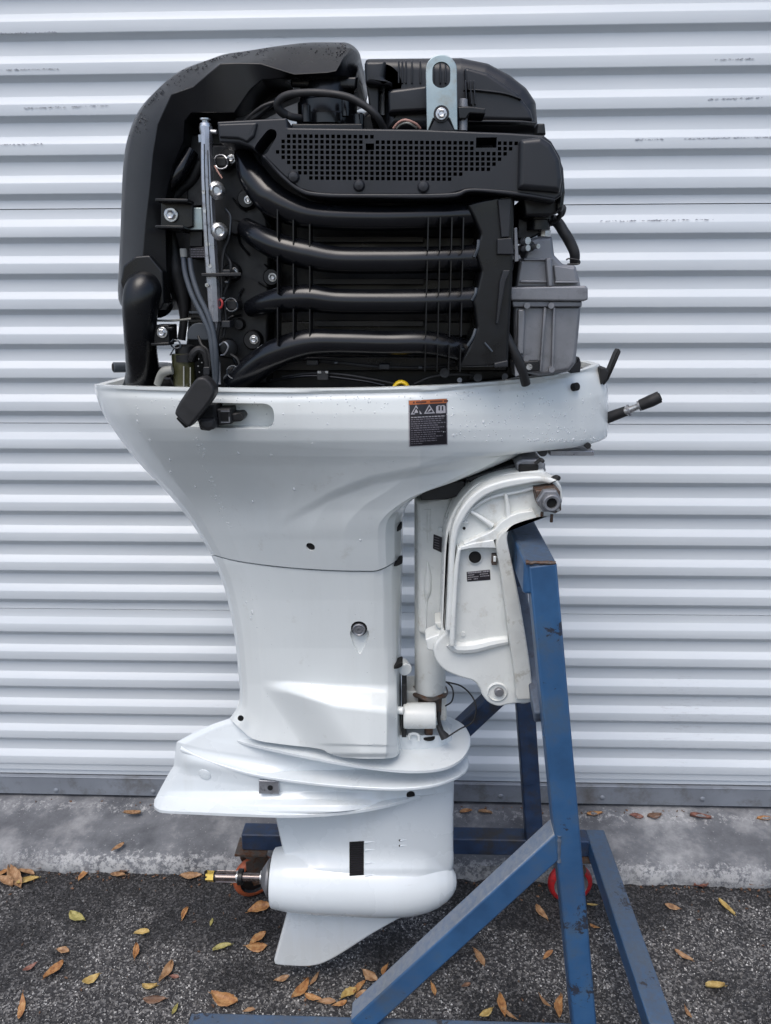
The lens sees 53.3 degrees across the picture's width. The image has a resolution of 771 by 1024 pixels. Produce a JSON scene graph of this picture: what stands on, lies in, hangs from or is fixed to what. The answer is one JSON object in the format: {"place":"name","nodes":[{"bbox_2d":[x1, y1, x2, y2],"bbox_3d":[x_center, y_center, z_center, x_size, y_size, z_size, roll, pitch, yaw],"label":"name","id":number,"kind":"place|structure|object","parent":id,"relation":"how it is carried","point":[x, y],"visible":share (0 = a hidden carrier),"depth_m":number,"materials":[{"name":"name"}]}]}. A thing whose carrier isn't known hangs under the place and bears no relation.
{"place":"outdoors","nodes":[
{"label":"outdoors","id":0,"kind":"place"},
{"bbox_2d":[0,870,770,1023],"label":"asphalt ground","id":1,"kind":"structure","parent":0,"point":[282,993],"depth_m":1.69,"materials":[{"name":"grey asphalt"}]},
{"bbox_2d":[0,875,13,886],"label":"fallen leaf","id":2,"kind":"object","parent":1,"relation":"on","point":[4,879],"visible":1,"depth_m":1.90,"materials":[{"name":"brown plant"}]},
{"bbox_2d":[7,864,21,887],"bbox_3d":[-0.928,0.907,1.918,0.029,0.013,0.099,-26,35,-34],"label":"fallen leaf","id":3,"kind":"object","parent":1,"relation":"on","point":[14,873],"visible":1,"depth_m":1.92,"materials":[{"name":"brown plant"}]},
{"bbox_2d":[17,993,25,1018],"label":"fallen leaf","id":4,"kind":"object","parent":1,"relation":"on","point":[21,1006],"visible":1,"depth_m":1.57,"materials":[{"name":"orange plant"}]},
{"bbox_2d":[17,868,34,874],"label":"fallen leaf","id":5,"kind":"object","parent":1,"relation":"on","point":[30,871],"visible":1,"depth_m":1.94,"materials":[{"name":"orange plant"}]},
{"bbox_2d":[16,875,40,883],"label":"fallen leaf","id":6,"kind":"object","parent":1,"relation":"on","point":[27,878],"visible":1,"depth_m":1.91,"materials":[{"name":"yellow plant"}]},
{"bbox_2d":[23,961,37,970],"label":"fallen leaf","id":7,"kind":"object","parent":1,"relation":"on","point":[29,967],"visible":1,"depth_m":1.66,"materials":[{"name":"plant"}]},
{"bbox_2d":[42,959,63,979],"bbox_3d":[-0.713,0.984,1.648,0.025,0.009,0.055,3,14,31],"label":"fallen leaf","id":8,"kind":"object","parent":1,"relation":"on","point":[53,968],"visible":1,"depth_m":1.65,"materials":[{"name":"orange plant"}]},
{"bbox_2d":[57,946,68,952],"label":"fallen leaf","id":9,"kind":"object","parent":1,"relation":"on","point":[63,949],"visible":1,"depth_m":1.70,"materials":[{"name":"plant"}]},
{"bbox_2d":[69,910,85,920],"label":"fallen leaf","id":10,"kind":"object","parent":1,"relation":"on","point":[75,915],"visible":1,"depth_m":1.79,"materials":[{"name":"yellow plant"}]},
{"bbox_2d":[78,871,87,880],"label":"fallen leaf","id":11,"kind":"object","parent":1,"relation":"on","point":[82,874],"visible":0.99,"depth_m":1.92,"materials":[{"name":"brown plant"}]},
{"bbox_2d":[82,973,100,983],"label":"fallen leaf","id":12,"kind":"object","parent":1,"relation":"on","point":[90,979],"visible":1,"depth_m":1.63,"materials":[{"name":"yellow plant"}]},
{"bbox_2d":[110,872,124,875],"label":"fallen leaf","id":13,"kind":"object","parent":1,"relation":"on","point":[117,874],"visible":1,"depth_m":1.92,"materials":[{"name":"brown plant"}]},
{"bbox_2d":[133,943,138,959],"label":"fallen leaf","id":14,"kind":"object","parent":1,"relation":"on","point":[135,949],"visible":1,"depth_m":1.70,"materials":[{"name":"brown plant"}]},
{"bbox_2d":[134,928,149,933],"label":"fallen leaf","id":15,"kind":"object","parent":1,"relation":"on","point":[142,931],"visible":1,"depth_m":1.75,"materials":[{"name":"yellow plant"}]},
{"bbox_2d":[142,983,158,988],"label":"fallen leaf","id":16,"kind":"object","parent":1,"relation":"on","point":[149,985],"visible":1,"depth_m":1.61,"materials":[{"name":"yellow plant"}]},
{"bbox_2d":[143,995,166,1003],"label":"fallen leaf","id":17,"kind":"object","parent":1,"relation":"on","point":[152,999],"visible":1,"depth_m":1.58,"materials":[{"name":"brown plant"}]},
{"bbox_2d":[158,959,173,983],"bbox_3d":[-0.469,0.985,1.642,0.020,0.010,0.062,6,13,12],"label":"fallen leaf","id":18,"kind":"object","parent":1,"relation":"on","point":[167,969],"visible":1,"depth_m":1.65,"materials":[{"name":"brown plant"}]},
{"bbox_2d":[168,974,178,977],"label":"fallen leaf","id":19,"kind":"object","parent":1,"relation":"on","point":[174,976],"visible":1,"depth_m":1.64,"materials":[{"name":"plant"}]},
{"bbox_2d":[172,1002,178,1013],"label":"fallen leaf","id":20,"kind":"object","parent":1,"relation":"on","point":[174,1009],"visible":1,"depth_m":1.56,"materials":[{"name":"plant"}]},
{"bbox_2d":[181,906,187,920],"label":"fallen leaf","id":21,"kind":"object","parent":1,"relation":"on","point":[184,911],"visible":1,"depth_m":1.80,"materials":[{"name":"brown plant"}]},
{"bbox_2d":[180,872,201,878],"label":"fallen leaf","id":22,"kind":"object","parent":1,"relation":"on","point":[188,875],"visible":1,"depth_m":1.92,"materials":[{"name":"brown plant"}]},
{"bbox_2d":[212,942,233,950],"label":"fallen leaf","id":23,"kind":"object","parent":1,"relation":"on","point":[221,945],"visible":1,"depth_m":1.71,"materials":[{"name":"yellow plant"}]},
{"bbox_2d":[209,990,237,1006],"bbox_3d":[-0.335,0.999,1.577,0.068,0.014,0.033,8,19,17],"label":"fallen leaf","id":24,"kind":"object","parent":1,"relation":"on","point":[226,999],"visible":1,"depth_m":1.58,"materials":[{"name":"orange plant"}]},
{"bbox_2d":[243,1007,254,1011],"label":"fallen leaf","id":25,"kind":"object","parent":1,"relation":"on","point":[249,1009],"visible":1,"depth_m":1.56,"materials":[{"name":"brown plant"}]},
{"bbox_2d":[243,942,266,952],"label":"fallen leaf","id":26,"kind":"object","parent":1,"relation":"on","point":[257,947],"visible":1,"depth_m":1.71,"materials":[{"name":"brown plant"}]},
{"bbox_2d":[245,900,269,912],"bbox_3d":[-0.302,0.937,1.818,0.061,0.009,0.030,-10,25,-14],"label":"fallen leaf","id":27,"kind":"object","parent":1,"relation":"on","point":[260,905],"visible":0.91,"depth_m":1.82,"materials":[{"name":"brown plant"}]},
{"bbox_2d":[249,931,265,943],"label":"fallen leaf","id":28,"kind":"object","parent":1,"relation":"on","point":[257,936],"visible":1,"depth_m":1.73,"materials":[{"name":"brown plant"}]},
{"bbox_2d":[273,974,289,981],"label":"fallen leaf","id":29,"kind":"object","parent":1,"relation":"on","point":[282,978],"visible":1,"depth_m":1.63,"materials":[{"name":"brown plant"}]},
{"bbox_2d":[291,976,310,997],"bbox_3d":[-0.173,0.995,1.604,0.021,0.008,0.063,21,22,27],"label":"fallen leaf","id":30,"kind":"object","parent":1,"relation":"on","point":[301,988],"visible":1,"depth_m":1.60,"materials":[{"name":"orange plant"}]},
{"bbox_2d":[304,993,321,999],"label":"fallen leaf","id":31,"kind":"object","parent":1,"relation":"on","point":[309,996],"visible":1,"depth_m":1.58,"materials":[{"name":"orange plant"}]},
{"bbox_2d":[309,970,319,984],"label":"fallen leaf","id":32,"kind":"object","parent":1,"relation":"on","point":[314,978],"visible":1,"depth_m":1.63,"materials":[{"name":"brown plant"}]},
{"bbox_2d":[317,997,335,1003],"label":"fallen leaf","id":33,"kind":"object","parent":1,"relation":"on","point":[328,1000],"visible":1,"depth_m":1.57,"materials":[{"name":"brown plant"}]},
{"bbox_2d":[331,1000,346,1005],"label":"fallen leaf","id":34,"kind":"object","parent":1,"relation":"on","point":[341,1003],"visible":1,"depth_m":1.57,"materials":[{"name":"orange plant"}]},
{"bbox_2d":[339,987,356,998],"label":"fallen leaf","id":35,"kind":"object","parent":1,"relation":"on","point":[346,992],"visible":1,"depth_m":1.59,"materials":[{"name":"yellow plant"}]},
{"bbox_2d":[353,980,365,994],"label":"fallen leaf","id":36,"kind":"object","parent":1,"relation":"on","point":[358,986],"visible":1,"depth_m":1.61,"materials":[{"name":"brown plant"}]},
{"bbox_2d":[355,989,366,997],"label":"fallen leaf","id":37,"kind":"object","parent":1,"relation":"on","point":[359,993],"visible":0.38,"depth_m":1.59,"materials":[{"name":"brown plant"}]},
{"bbox_2d":[361,968,377,980],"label":"fallen leaf","id":38,"kind":"object","parent":1,"relation":"on","point":[369,975],"visible":0.97,"depth_m":1.64,"materials":[{"name":"brown plant"}]},
{"bbox_2d":[381,963,387,974],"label":"fallen leaf","id":39,"kind":"object","parent":1,"relation":"on","point":[383,969],"visible":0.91,"depth_m":1.65,"materials":[{"name":"brown plant"}]},
{"bbox_2d":[6,799,770,1021],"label":"leaf litter","id":40,"kind":"object","parent":1,"relation":"on","point":[424,924],"visible":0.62,"depth_m":1.88,"materials":[{"name":"brown plant"}]},
{"bbox_2d":[189,522,673,1023],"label":"engine stand","id":41,"kind":"object","parent":1,"relation":"on","point":[535,848],"visible":0.8,"depth_m":1.29,"materials":[{"name":"blue paint"}]},
{"bbox_2d":[94,42,661,965],"bbox_3d":[-0.025,0.142,1.353,0.934,1.680,0.454,0,16,2],"label":"outboard motor","id":42,"kind":"object","parent":41,"relation":"attached to","point":[376,306],"visible":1,"depth_m":1.13,"materials":[{"name":"white paint"}]},
{"bbox_2d":[430,980,436,994],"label":"fallen leaf","id":43,"kind":"object","parent":1,"relation":"on","point":[433,989],"visible":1,"depth_m":1.60,"materials":[{"name":"brown plant"}]},
{"bbox_2d":[473,948,484,966],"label":"fallen leaf","id":44,"kind":"object","parent":1,"relation":"on","point":[479,956],"visible":1,"depth_m":1.68,"materials":[{"name":"brown plant"}]},
{"bbox_2d":[479,1007,493,1015],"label":"fallen leaf","id":45,"kind":"object","parent":1,"relation":"on","point":[486,1012],"visible":1,"depth_m":1.55,"materials":[{"name":"yellow plant"}]},
{"bbox_2d":[497,992,506,1015],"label":"fallen leaf","id":46,"kind":"object","parent":1,"relation":"on","point":[501,1001],"visible":1,"depth_m":1.57,"materials":[{"name":"orange plant"}]},
{"bbox_2d":[502,1008,517,1019],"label":"fallen leaf","id":47,"kind":"object","parent":1,"relation":"on","point":[508,1013],"visible":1,"depth_m":1.54,"materials":[{"name":"brown plant"}]},
{"bbox_2d":[535,904,547,919],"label":"fallen leaf","id":48,"kind":"object","parent":1,"relation":"on","point":[540,911],"visible":1,"depth_m":1.80,"materials":[{"name":"brown plant"}]},
{"bbox_2d":[538,992,550,1006],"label":"fallen leaf","id":49,"kind":"object","parent":1,"relation":"on","point":[544,1001],"visible":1,"depth_m":1.57,"materials":[{"name":"brown plant"}]},
{"bbox_2d":[543,950,552,958],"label":"fallen leaf","id":50,"kind":"object","parent":1,"relation":"on","point":[548,953],"visible":1,"depth_m":1.69,"materials":[{"name":"brown plant"}]},
{"bbox_2d":[554,992,562,1017],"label":"fallen leaf","id":51,"kind":"object","parent":1,"relation":"on","point":[558,1004],"visible":1,"depth_m":1.56,"materials":[{"name":"orange plant"}]},
{"bbox_2d":[665,903,679,909],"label":"fallen leaf","id":52,"kind":"object","parent":1,"relation":"on","point":[671,906],"visible":1,"depth_m":1.82,"materials":[{"name":"brown plant"}]},
{"bbox_2d":[674,949,694,961],"bbox_3d":[0.653,0.972,1.678,0.044,0.008,0.016,18,18,32],"label":"fallen leaf","id":53,"kind":"object","parent":1,"relation":"on","point":[682,954],"visible":1,"depth_m":1.68,"materials":[{"name":"brown plant"}]},
{"bbox_2d":[684,1004,691,1017],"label":"fallen leaf","id":54,"kind":"object","parent":1,"relation":"on","point":[687,1012],"visible":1,"depth_m":1.55,"materials":[{"name":"brown plant"}]},
{"bbox_2d":[693,883,707,886],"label":"fallen leaf","id":55,"kind":"object","parent":1,"relation":"on","point":[701,885],"visible":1,"depth_m":1.88,"materials":[{"name":"brown plant"}]},
{"bbox_2d":[705,981,725,987],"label":"fallen leaf","id":56,"kind":"object","parent":1,"relation":"on","point":[713,984],"visible":1,"depth_m":1.61,"materials":[{"name":"yellow plant"}]},
{"bbox_2d":[718,898,735,915],"bbox_3d":[0.805,0.933,1.813,0.017,0.008,0.056,5,13,-23],"label":"fallen leaf","id":57,"kind":"object","parent":1,"relation":"on","point":[726,905],"visible":1,"depth_m":1.82,"materials":[{"name":"yellow plant"}]},
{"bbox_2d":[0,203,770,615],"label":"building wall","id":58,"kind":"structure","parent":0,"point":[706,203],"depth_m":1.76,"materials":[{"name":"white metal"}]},
{"bbox_2d":[0,0,770,806],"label":"roller door","id":59,"kind":"structure","parent":58,"relation":"attached to","point":[118,674],"depth_m":1.81,"materials":[{"name":"white metal"}]},
{"bbox_2d":[0,793,770,888],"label":"concrete apron","id":60,"kind":"object","parent":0,"point":[729,847],"visible":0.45,"depth_m":1.98,"materials":[{"name":"grey concrete"}]},
{"bbox_2d":[112,842,123,850],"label":"fallen leaf","id":61,"kind":"object","parent":60,"relation":"on","point":[119,845],"visible":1,"depth_m":1.95,"materials":[{"name":"orange plant"}]},
{"bbox_2d":[124,810,140,813],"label":"fallen leaf","id":62,"kind":"object","parent":60,"relation":"on","point":[132,811],"visible":1,"depth_m":2.06,"materials":[{"name":"orange plant"}]},
{"bbox_2d":[460,808,471,812],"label":"fallen leaf","id":63,"kind":"object","parent":60,"relation":"on","point":[465,810],"visible":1,"depth_m":2.06,"materials":[{"name":"brown plant"}]},
{"bbox_2d":[478,809,491,813],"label":"fallen leaf","id":64,"kind":"object","parent":60,"relation":"on","point":[484,810],"visible":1,"depth_m":2.06,"materials":[{"name":"brown plant"}]},
{"bbox_2d":[587,811,601,814],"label":"fallen leaf","id":65,"kind":"object","parent":60,"relation":"on","point":[597,812],"visible":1,"depth_m":2.05,"materials":[{"name":"orange plant"}]},
{"bbox_2d":[630,813,643,817],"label":"fallen leaf","id":66,"kind":"object","parent":60,"relation":"on","point":[635,815],"visible":1,"depth_m":2.04,"materials":[{"name":"red plant"}]},
{"bbox_2d":[647,813,661,818],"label":"fallen leaf","id":67,"kind":"object","parent":60,"relation":"on","point":[653,815],"visible":1,"depth_m":2.04,"materials":[{"name":"brown plant"}]},
{"bbox_2d":[690,812,712,818],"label":"fallen leaf","id":68,"kind":"object","parent":60,"relation":"on","point":[693,814],"visible":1,"depth_m":2.03,"materials":[{"name":"red plant"}]},
{"bbox_2d":[756,815,770,819],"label":"fallen leaf","id":69,"kind":"object","parent":60,"relation":"on","point":[759,817],"visible":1,"depth_m":2.03,"materials":[{"name":"orange plant"}]}
]}

